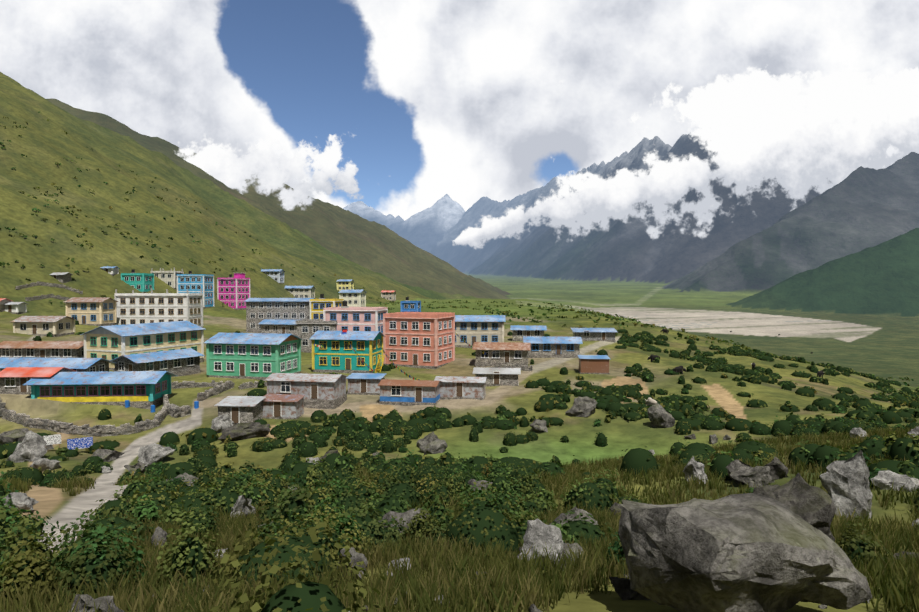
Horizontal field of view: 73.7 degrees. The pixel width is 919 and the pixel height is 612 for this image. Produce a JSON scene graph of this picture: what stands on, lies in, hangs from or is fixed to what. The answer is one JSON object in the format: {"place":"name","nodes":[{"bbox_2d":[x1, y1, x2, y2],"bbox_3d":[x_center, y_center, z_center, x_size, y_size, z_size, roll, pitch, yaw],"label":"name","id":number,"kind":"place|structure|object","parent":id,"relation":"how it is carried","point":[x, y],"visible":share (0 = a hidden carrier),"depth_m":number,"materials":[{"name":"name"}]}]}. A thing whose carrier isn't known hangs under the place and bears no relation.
{"place":"outdoors","nodes":[
{"label":"outdoors","id":0,"kind":"place"},
{"bbox_2d":[177,134,362,210],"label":"cloud","id":1,"kind":"structure","parent":0,"point":[226,165],"depth_m":969.32,"materials":[{"name":"white"}]},
{"bbox_2d":[0,72,918,611],"bbox_3d":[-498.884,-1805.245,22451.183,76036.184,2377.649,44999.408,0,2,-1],"label":"mountain valley terrain","id":2,"kind":"structure","parent":0,"point":[830,276],"depth_m":398.95,"materials":[{"name":"plant"}]},
{"bbox_2d":[0,298,11,311],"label":"red hut","id":3,"kind":"object","parent":2,"relation":"on","point":[2,302],"visible":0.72,"depth_m":164.79,"materials":[{"name":"stone"}]},
{"bbox_2d":[0,428,28,444],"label":"stone","id":4,"kind":"object","parent":2,"relation":"on","point":[16,435],"visible":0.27,"depth_m":67.36,"materials":[{"name":"stone"}]},
{"bbox_2d":[3,302,27,314],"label":"white hut","id":5,"kind":"object","parent":2,"relation":"on","point":[17,308],"visible":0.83,"depth_m":165.22,"materials":[{"name":"stone"}]},
{"bbox_2d":[2,492,37,510],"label":"boulder","id":6,"kind":"object","parent":2,"relation":"on","point":[20,500],"visible":0.62,"depth_m":19.51,"materials":[{"name":"stone"}]},
{"bbox_2d":[6,430,46,462],"bbox_3d":[-44.959,14.730,63.494,3.672,3.355,2.609,-2,8,-1],"label":"stone","id":7,"kind":"object","parent":2,"relation":"on","point":[31,447],"visible":0.96,"depth_m":62.88,"materials":[{"name":"stone"}]},
{"bbox_2d":[0,367,74,394],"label":"building","id":8,"kind":"structure","parent":2,"relation":"on","point":[13,380],"depth_m":86.89,"materials":[{"name":"metal"}]},
{"bbox_2d":[0,341,83,357],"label":"rusty house","id":9,"kind":"structure","parent":2,"relation":"on","point":[53,349],"depth_m":108.35,"materials":[{"name":"stone"}]},
{"bbox_2d":[11,316,77,336],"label":"house","id":10,"kind":"structure","parent":2,"relation":"on","point":[57,326],"depth_m":133.14,"materials":[{"name":"paint"}]},
{"bbox_2d":[30,458,61,471],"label":"stone","id":11,"kind":"object","parent":2,"relation":"on","point":[44,464],"visible":0.58,"depth_m":58.03,"materials":[{"name":"stone"}]},
{"bbox_2d":[25,294,68,300],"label":"terrace stone wall","id":12,"kind":"structure","parent":2,"relation":"on","point":[45,297],"depth_m":181.96,"materials":[{"name":"stone"}]},
{"bbox_2d":[15,281,82,293],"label":"terrace stone wall","id":13,"kind":"structure","parent":2,"relation":"on","point":[37,283],"depth_m":189.04,"materials":[{"name":"stone"}]},
{"bbox_2d":[44,434,60,447],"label":"white sign","id":14,"kind":"object","parent":2,"relation":"on","point":[51,439],"visible":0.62,"depth_m":67.37,"materials":[{"name":"paint"}]},
{"bbox_2d":[0,357,115,371],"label":"building","id":15,"kind":"structure","parent":2,"relation":"on","point":[89,364],"depth_m":95.69,"materials":[{"name":"metal"}]},
{"bbox_2d":[50,272,72,282],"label":"hut","id":16,"kind":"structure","parent":2,"relation":"on","point":[63,277],"depth_m":196.49,"materials":[{"name":"stone"}]},
{"bbox_2d":[67,437,92,448],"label":"blue sign","id":17,"kind":"object","parent":2,"relation":"on","point":[84,442],"visible":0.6,"depth_m":67.71,"materials":[{"name":"paint"}]},
{"bbox_2d":[0,394,169,436],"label":"garden stone wall","id":18,"kind":"structure","parent":2,"relation":"on","point":[24,420],"depth_m":76.90,"materials":[{"name":"stone"}]},
{"bbox_2d":[64,297,117,325],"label":"house","id":19,"kind":"structure","parent":2,"relation":"on","point":[97,311],"depth_m":157.60,"materials":[{"name":"paint"}]},
{"bbox_2d":[69,594,123,611],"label":"boulder","id":20,"kind":"object","parent":2,"relation":"on","point":[84,598],"visible":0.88,"depth_m":6.83,"materials":[{"name":"stone"}]},
{"bbox_2d":[23,371,176,408],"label":"building","id":21,"kind":"structure","parent":2,"relation":"on","point":[143,389],"depth_m":86.32,"materials":[{"name":"metal"}]},
{"bbox_2d":[101,466,110,472],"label":"stone","id":22,"kind":"object","parent":2,"relation":"on","point":[105,469],"visible":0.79,"depth_m":57.55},
{"bbox_2d":[91,449,123,461],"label":"boulder","id":23,"kind":"object","parent":2,"relation":"on","point":[106,455],"visible":0.56,"depth_m":62.27,"materials":[{"name":"stone"}]},
{"bbox_2d":[101,266,119,275],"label":"hut","id":24,"kind":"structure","parent":2,"relation":"on","point":[112,270],"depth_m":215.56,"materials":[{"name":"stone"}]},
{"bbox_2d":[124,462,147,473],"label":"stone","id":25,"kind":"object","parent":2,"relation":"on","point":[132,468],"visible":0.69,"depth_m":57.37,"materials":[{"name":"stone"}]},
{"bbox_2d":[121,269,153,292],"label":"building","id":26,"kind":"structure","parent":2,"relation":"on","point":[142,282],"depth_m":216.20,"materials":[{"name":"paint"}]},
{"bbox_2d":[80,321,205,370],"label":"building","id":27,"kind":"structure","parent":2,"relation":"on","point":[110,342],"depth_m":109.39,"materials":[{"name":"paint"}]},
{"bbox_2d":[138,443,174,466],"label":"stone","id":28,"kind":"object","parent":2,"relation":"on","point":[150,454],"visible":0.85,"depth_m":60.01,"materials":[{"name":"stone"}]},
{"bbox_2d":[110,348,204,376],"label":"house","id":29,"kind":"structure","parent":2,"relation":"on","point":[181,362],"depth_m":104.28,"materials":[{"name":"paint"}]},
{"bbox_2d":[114,288,202,327],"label":"white lodge","id":30,"kind":"structure","parent":2,"relation":"on","point":[137,308],"depth_m":165.38,"materials":[{"name":"paint"}]},
{"bbox_2d":[151,527,167,547],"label":"stone","id":31,"kind":"object","parent":2,"relation":"on","point":[160,533],"visible":0.46,"depth_m":13.59,"materials":[{"name":"stone"}]},
{"bbox_2d":[151,267,183,288],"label":"lodge","id":32,"kind":"structure","parent":2,"relation":"on","point":[169,278],"depth_m":231.57,"materials":[{"name":"paint"}]},
{"bbox_2d":[167,404,190,417],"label":"stone wall","id":33,"kind":"structure","parent":2,"relation":"on","point":[175,411],"depth_m":83.16,"materials":[{"name":"stone"}]},
{"bbox_2d":[166,473,197,485],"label":"stone","id":34,"kind":"object","parent":2,"relation":"on","point":[188,477],"visible":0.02,"depth_m":27.20,"materials":[{"name":"stone"}]},
{"bbox_2d":[177,271,213,308],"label":"building","id":35,"kind":"structure","parent":2,"relation":"on","point":[190,282],"depth_m":229.80,"materials":[{"name":"paint"}]},
{"bbox_2d":[171,380,227,388],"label":"stone wall","id":36,"kind":"structure","parent":2,"relation":"on","point":[188,384],"depth_m":97.85,"materials":[{"name":"stone"}]},
{"bbox_2d":[197,381,234,401],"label":"stone wall","id":37,"kind":"structure","parent":2,"relation":"on","point":[215,390],"depth_m":94.06,"materials":[{"name":"stone"}]},
{"bbox_2d":[211,413,233,432],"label":"stone","id":38,"kind":"object","parent":2,"relation":"on","point":[220,423],"visible":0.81,"depth_m":74.03,"materials":[{"name":"stone"}]},
{"bbox_2d":[217,273,249,309],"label":"building","id":39,"kind":"structure","parent":2,"relation":"on","point":[233,293],"depth_m":246.36,"materials":[{"name":"paint"}]},
{"bbox_2d":[214,396,266,424],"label":"stone hut","id":40,"kind":"object","parent":2,"relation":"on","point":[243,409],"visible":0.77,"depth_m":77.50,"materials":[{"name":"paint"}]},
{"bbox_2d":[230,495,255,517],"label":"stone","id":41,"kind":"object","parent":2,"relation":"on","point":[242,503],"visible":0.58,"depth_m":19.26,"materials":[{"name":"stone"}]},
{"bbox_2d":[218,422,269,441],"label":"stone","id":42,"kind":"object","parent":2,"relation":"on","point":[240,431],"visible":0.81,"depth_m":68.36,"materials":[{"name":"stone"}]},
{"bbox_2d":[238,380,266,388],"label":"stone wall","id":43,"kind":"structure","parent":2,"relation":"on","point":[245,385],"depth_m":97.98,"materials":[{"name":"stone"}]},
{"bbox_2d":[204,333,302,379],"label":"building","id":44,"kind":"structure","parent":2,"relation":"on","point":[260,356],"depth_m":104.93,"materials":[{"name":"paint"}]},
{"bbox_2d":[261,269,284,283],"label":"lodge","id":45,"kind":"structure","parent":2,"relation":"on","point":[277,275],"depth_m":307.44,"materials":[{"name":"paint"}]},
{"bbox_2d":[259,319,296,335],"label":"house","id":46,"kind":"structure","parent":2,"relation":"on","point":[278,326],"depth_m":168.21,"materials":[{"name":"stone"}]},
{"bbox_2d":[243,298,314,332],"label":"stone lodge","id":47,"kind":"structure","parent":2,"relation":"on","point":[258,310],"depth_m":175.46,"materials":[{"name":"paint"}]},
{"bbox_2d":[262,394,305,418],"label":"shed tin","id":48,"kind":"object","parent":2,"relation":"on","point":[283,406],"visible":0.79,"depth_m":80.51,"materials":[{"name":"stone"}]},
{"bbox_2d":[285,286,314,297],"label":"lodge","id":49,"kind":"structure","parent":2,"relation":"on","point":[302,291],"depth_m":306.61,"materials":[{"name":"stone"}]},
{"bbox_2d":[264,373,347,408],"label":"stone house","id":50,"kind":"structure","parent":2,"relation":"on","point":[323,391],"depth_m":86.86,"materials":[{"name":"stone"}]},
{"bbox_2d":[295,319,336,352],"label":"house","id":51,"kind":"structure","parent":2,"relation":"on","point":[307,329],"depth_m":136.62,"materials":[{"name":"stone"}]},
{"bbox_2d":[306,450,338,461],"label":"stone","id":52,"kind":"object","parent":2,"relation":"on","point":[331,452],"visible":0.02,"depth_m":57.95,"materials":[{"name":"stone"}]},
{"bbox_2d":[309,294,343,318],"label":"building","id":53,"kind":"structure","parent":2,"relation":"on","point":[316,306],"depth_m":172.89,"materials":[{"name":"paint"}]},
{"bbox_2d":[337,279,353,290],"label":"lodge","id":54,"kind":"structure","parent":2,"relation":"on","point":[345,284],"depth_m":365.71,"materials":[{"name":"paint"}]},
{"bbox_2d":[309,331,385,373],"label":"building","id":55,"kind":"structure","parent":2,"relation":"on","point":[335,353],"depth_m":112.31,"materials":[{"name":"paint"}]},
{"bbox_2d":[379,344,419,379],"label":"prayer flags","id":56,"kind":"object","parent":55,"relation":"hanging from","point":[394,364],"visible":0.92,"depth_m":104.82,"materials":[{"name":"fabric"}]},
{"bbox_2d":[338,290,366,306],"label":"lodge","id":57,"kind":"structure","parent":2,"relation":"on","point":[354,298],"depth_m":262.37,"materials":[{"name":"stone"}]},
{"bbox_2d":[337,547,367,579],"bbox_3d":[-1.878,4.473,10.562,0.426,0.747,1.013,-1,4,-25],"label":"grey boulder","id":58,"kind":"object","parent":2,"relation":"on","point":[356,557],"visible":0.46,"depth_m":10.30,"materials":[{"name":"stone"}]},
{"bbox_2d":[323,301,387,333],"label":"building","id":59,"kind":"structure","parent":2,"relation":"on","point":[346,317],"depth_m":135.82,"materials":[{"name":"paint"}]},
{"bbox_2d":[346,373,385,394],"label":"shed tin","id":60,"kind":"object","parent":2,"relation":"on","point":[363,383],"visible":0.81,"depth_m":94.19,"materials":[{"name":"stone"}]},
{"bbox_2d":[375,355,384,372],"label":"yellow stairs","id":61,"kind":"structure","parent":2,"relation":"on","point":[379,364],"depth_m":114.33,"materials":[{"name":"paint"}]},
{"bbox_2d":[381,290,395,300],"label":"building","id":62,"kind":"structure","parent":2,"relation":"on","point":[390,295],"depth_m":410.80,"materials":[{"name":"stone"}]},
{"bbox_2d":[387,557,411,575],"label":"stone","id":63,"kind":"object","parent":2,"relation":"on","point":[401,559],"visible":0.19,"depth_m":10.79,"materials":[{"name":"stone"}]},
{"bbox_2d":[378,508,426,532],"bbox_3d":[-1.442,5.488,15.003,1.095,0.937,1.382,1,2,18],"label":"grey boulder","id":64,"kind":"object","parent":2,"relation":"on","point":[408,515],"visible":0.21,"depth_m":14.96,"materials":[{"name":"stone"}]},
{"bbox_2d":[377,379,441,405],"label":"house","id":65,"kind":"structure","parent":2,"relation":"on","point":[409,392],"depth_m":87.07,"materials":[{"name":"stone"}]},
{"bbox_2d":[401,297,420,311],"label":"building","id":66,"kind":"structure","parent":2,"relation":"on","point":[407,305],"depth_m":226.47,"materials":[{"name":"paint"}]},
{"bbox_2d":[383,312,454,368],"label":"building","id":67,"kind":"structure","parent":2,"relation":"on","point":[425,340],"depth_m":118.52,"materials":[{"name":"paint"}]},
{"bbox_2d":[416,432,447,453],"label":"stone","id":68,"kind":"object","parent":2,"relation":"on","point":[431,443],"visible":0.85,"depth_m":64.68,"materials":[{"name":"stone"}]},
{"bbox_2d":[0,477,890,611],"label":"shrubs","id":69,"kind":"object","parent":2,"relation":"on","point":[77,557],"visible":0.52,"depth_m":9.84,"materials":[{"name":"green plant"}]},
{"bbox_2d":[0,501,918,611],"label":"grass","id":70,"kind":"structure","parent":2,"relation":"on","point":[895,581],"depth_m":9.44,"materials":[{"name":"plant"}]},
{"bbox_2d":[0,321,918,468],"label":"shrubs","id":71,"kind":"object","parent":2,"relation":"on","point":[612,408],"visible":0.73,"depth_m":83.06,"materials":[{"name":"plant"}]},
{"bbox_2d":[0,453,918,550],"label":"shrubs","id":72,"kind":"object","parent":2,"relation":"on","point":[332,496],"visible":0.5,"depth_m":20.35,"materials":[{"name":"green plant"}]},
{"bbox_2d":[0,425,918,524],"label":"grass","id":73,"kind":"structure","parent":2,"relation":"on","point":[667,471],"depth_m":29.37,"materials":[{"name":"plant"}]},
{"bbox_2d":[0,112,918,388],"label":"shrubs","id":74,"kind":"object","parent":2,"relation":"on","point":[580,312],"visible":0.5,"depth_m":256.75,"materials":[{"name":"green plant"}]},
{"bbox_2d":[0,414,918,487],"bbox_3d":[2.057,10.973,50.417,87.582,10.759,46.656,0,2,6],"label":"shrubs","id":75,"kind":"object","parent":2,"relation":"on","point":[635,458],"visible":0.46,"depth_m":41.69,"materials":[{"name":"plant"}]},
{"bbox_2d":[434,376,487,399],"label":"shed tin","id":76,"kind":"object","parent":2,"relation":"on","point":[453,387],"visible":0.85,"depth_m":89.49,"materials":[{"name":"stone"}]},
{"bbox_2d":[455,315,505,347],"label":"building","id":77,"kind":"structure","parent":2,"relation":"on","point":[470,329],"depth_m":143.19,"materials":[{"name":"paint"}]},
{"bbox_2d":[468,479,492,492],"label":"boulder","id":78,"kind":"object","parent":2,"relation":"on","point":[471,481],"visible":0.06,"depth_m":24.30,"materials":[{"name":"stone"}]},
{"bbox_2d":[473,367,520,385],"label":"hut stone","id":79,"kind":"object","parent":2,"relation":"on","point":[501,376],"visible":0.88,"depth_m":100.12,"materials":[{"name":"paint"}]},
{"bbox_2d":[472,342,530,366],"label":"house","id":80,"kind":"structure","parent":2,"relation":"on","point":[504,353],"depth_m":118.35,"materials":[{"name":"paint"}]},
{"bbox_2d":[487,364,532,370],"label":"stone wall","id":81,"kind":"structure","parent":2,"relation":"on","point":[524,367],"depth_m":113.10,"materials":[{"name":"stone"}]},
{"bbox_2d":[510,325,546,340],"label":"house","id":82,"kind":"structure","parent":2,"relation":"on","point":[520,332],"depth_m":156.58,"materials":[{"name":"metal"}]},
{"bbox_2d":[529,604,541,611],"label":"stone","id":83,"kind":"object","parent":2,"relation":"on","point":[532,608],"visible":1,"depth_m":7.25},
{"bbox_2d":[530,419,547,431],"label":"boulder","id":84,"kind":"object","parent":2,"relation":"on","point":[537,425],"visible":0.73,"depth_m":73.19,"materials":[{"name":"stone"}]},
{"bbox_2d":[517,519,563,569],"bbox_3d":[1.549,4.644,11.780,0.934,1.046,0.613,0,2,6],"label":"white boulder","id":85,"kind":"object","parent":2,"relation":"on","point":[539,533],"visible":0.52,"depth_m":11.70,"materials":[{"name":"stone"}]},
{"bbox_2d":[523,336,582,357],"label":"house","id":86,"kind":"structure","parent":2,"relation":"on","point":[555,347],"depth_m":127.53,"materials":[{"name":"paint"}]},
{"bbox_2d":[562,543,582,560],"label":"stone","id":87,"kind":"object","parent":2,"relation":"on","point":[573,547],"visible":0.17,"depth_m":12.33,"materials":[{"name":"stone"}]},
{"bbox_2d":[549,507,597,525],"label":"grey boulder","id":88,"kind":"object","parent":2,"relation":"on","point":[562,516],"visible":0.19,"depth_m":15.59,"materials":[{"name":"stone"}]},
{"bbox_2d":[565,396,597,416],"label":"boulder","id":89,"kind":"object","parent":2,"relation":"on","point":[583,406],"visible":0.96,"depth_m":77.97,"materials":[{"name":"stone"}]},
{"bbox_2d":[578,355,609,373],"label":"shed","id":90,"kind":"structure","parent":2,"relation":"on","point":[593,364],"depth_m":109.43,"materials":[{"name":"brick"}]},
{"bbox_2d":[571,328,616,341],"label":"house","id":91,"kind":"structure","parent":2,"relation":"on","point":[597,334],"depth_m":155.47,"materials":[{"name":"stone"}]},
{"bbox_2d":[609,502,621,516],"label":"stone","id":92,"kind":"object","parent":2,"relation":"on","point":[615,505],"visible":0.25,"depth_m":19.96,"materials":[{"name":"stone"}]},
{"bbox_2d":[609,577,651,600],"bbox_3d":[2.554,4.198,8.856,0.731,0.480,0.405,3,4,-1],"label":"stone","id":93,"kind":"object","parent":2,"relation":"on","point":[622,589],"visible":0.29,"depth_m":8.80,"materials":[{"name":"stone"}]},
{"bbox_2d":[645,398,656,405],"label":"yak light","id":94,"kind":"object","parent":2,"relation":"on","point":[650,401],"visible":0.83,"depth_m":81.01,"materials":[{"name":"paint"}]},
{"bbox_2d":[647,354,659,361],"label":"yak","id":95,"kind":"object","parent":2,"relation":"on","point":[652,356],"visible":0.85,"depth_m":122.20,"materials":[{"name":"paint"}]},
{"bbox_2d":[647,404,674,427],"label":"stone","id":96,"kind":"object","parent":2,"relation":"on","point":[659,416],"visible":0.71,"depth_m":71.55,"materials":[{"name":"stone"}]},
{"bbox_2d":[673,366,685,373],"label":"yak","id":97,"kind":"object","parent":2,"relation":"on","point":[679,369],"visible":0.9,"depth_m":108.19,"materials":[{"name":"paint"}]},
{"bbox_2d":[683,456,707,483],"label":"stone","id":98,"kind":"object","parent":2,"relation":"on","point":[693,467],"visible":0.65,"depth_m":29.14,"materials":[{"name":"stone"}]},
{"bbox_2d":[709,434,717,443],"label":"stone","id":99,"kind":"object","parent":2,"relation":"on","point":[713,438],"visible":0.9,"depth_m":63.41,"materials":[{"name":"stone"}]},
{"bbox_2d":[726,459,751,484],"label":"boulder","id":100,"kind":"object","parent":2,"relation":"on","point":[734,465],"visible":0.25,"depth_m":28.98,"materials":[{"name":"stone"}]},
{"bbox_2d":[618,493,872,611],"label":"giant boulder","id":101,"kind":"object","parent":2,"relation":"on","point":[748,552],"visible":1,"depth_m":7.09,"materials":[{"name":"stone"}]},
{"bbox_2d":[730,466,774,487],"bbox_3d":[13.408,7.816,28.137,1.844,1.215,1.295,0,2,16],"label":"stone","id":102,"kind":"object","parent":2,"relation":"on","point":[758,475],"visible":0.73,"depth_m":27.70,"materials":[{"name":"stone"}]},
{"bbox_2d":[764,457,787,479],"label":"boulder","id":103,"kind":"object","parent":2,"relation":"on","point":[778,468],"visible":0.73,"depth_m":28.60,"materials":[{"name":"stone"}]},
{"bbox_2d":[753,472,835,541],"bbox_3d":[7.595,4.686,13.892,1.645,1.755,1.969,0,2,5],"label":"dark boulder","id":104,"kind":"object","parent":2,"relation":"on","point":[813,506],"visible":0.5,"depth_m":13.50,"materials":[{"name":"stone"}]},
{"bbox_2d":[820,450,872,519],"bbox_3d":[13.101,6.046,20.641,1.505,2.789,2.606,1,2,40],"label":"boulder","id":105,"kind":"object","parent":2,"relation":"on","point":[845,484],"visible":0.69,"depth_m":19.86,"materials":[{"name":"stone"}]},
{"bbox_2d":[849,427,866,437],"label":"boulder","id":106,"kind":"object","parent":2,"relation":"on","point":[856,431],"visible":0.4,"depth_m":41.26,"materials":[{"name":"stone"}]},
{"bbox_2d":[871,470,918,491],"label":"stone","id":107,"kind":"object","parent":2,"relation":"on","point":[885,478],"visible":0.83,"depth_m":24.59,"materials":[{"name":"stone"}]},
{"bbox_2d":[893,551,917,558],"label":"stone","id":108,"kind":"object","parent":2,"relation":"on","point":[903,552],"visible":0.1,"depth_m":13.07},
{"bbox_2d":[907,427,918,437],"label":"boulder","id":109,"kind":"object","parent":2,"relation":"on","point":[915,431],"visible":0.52,"depth_m":37.40,"materials":[{"name":"stone"}]},
{"bbox_2d":[0,0,918,220],"label":"sky","id":110,"kind":"structure","parent":0,"point":[467,101],"materials":[{"name":"white"}]},
{"bbox_2d":[453,67,918,248],"bbox_3d":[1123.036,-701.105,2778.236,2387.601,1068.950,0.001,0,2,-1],"label":"cloud","id":111,"kind":"structure","parent":0,"point":[796,136],"depth_m":2780.28,"materials":[{"name":"white"}]},
{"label":"flag pole","id":112,"kind":"object","parent":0,"visible":0},
{"bbox_2d":[342,332,384,378],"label":"prayer flags","id":113,"kind":"object","parent":112,"relation":"attached to","point":[372,370],"visible":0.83,"depth_m":105.11,"materials":[{"name":"fabric"}]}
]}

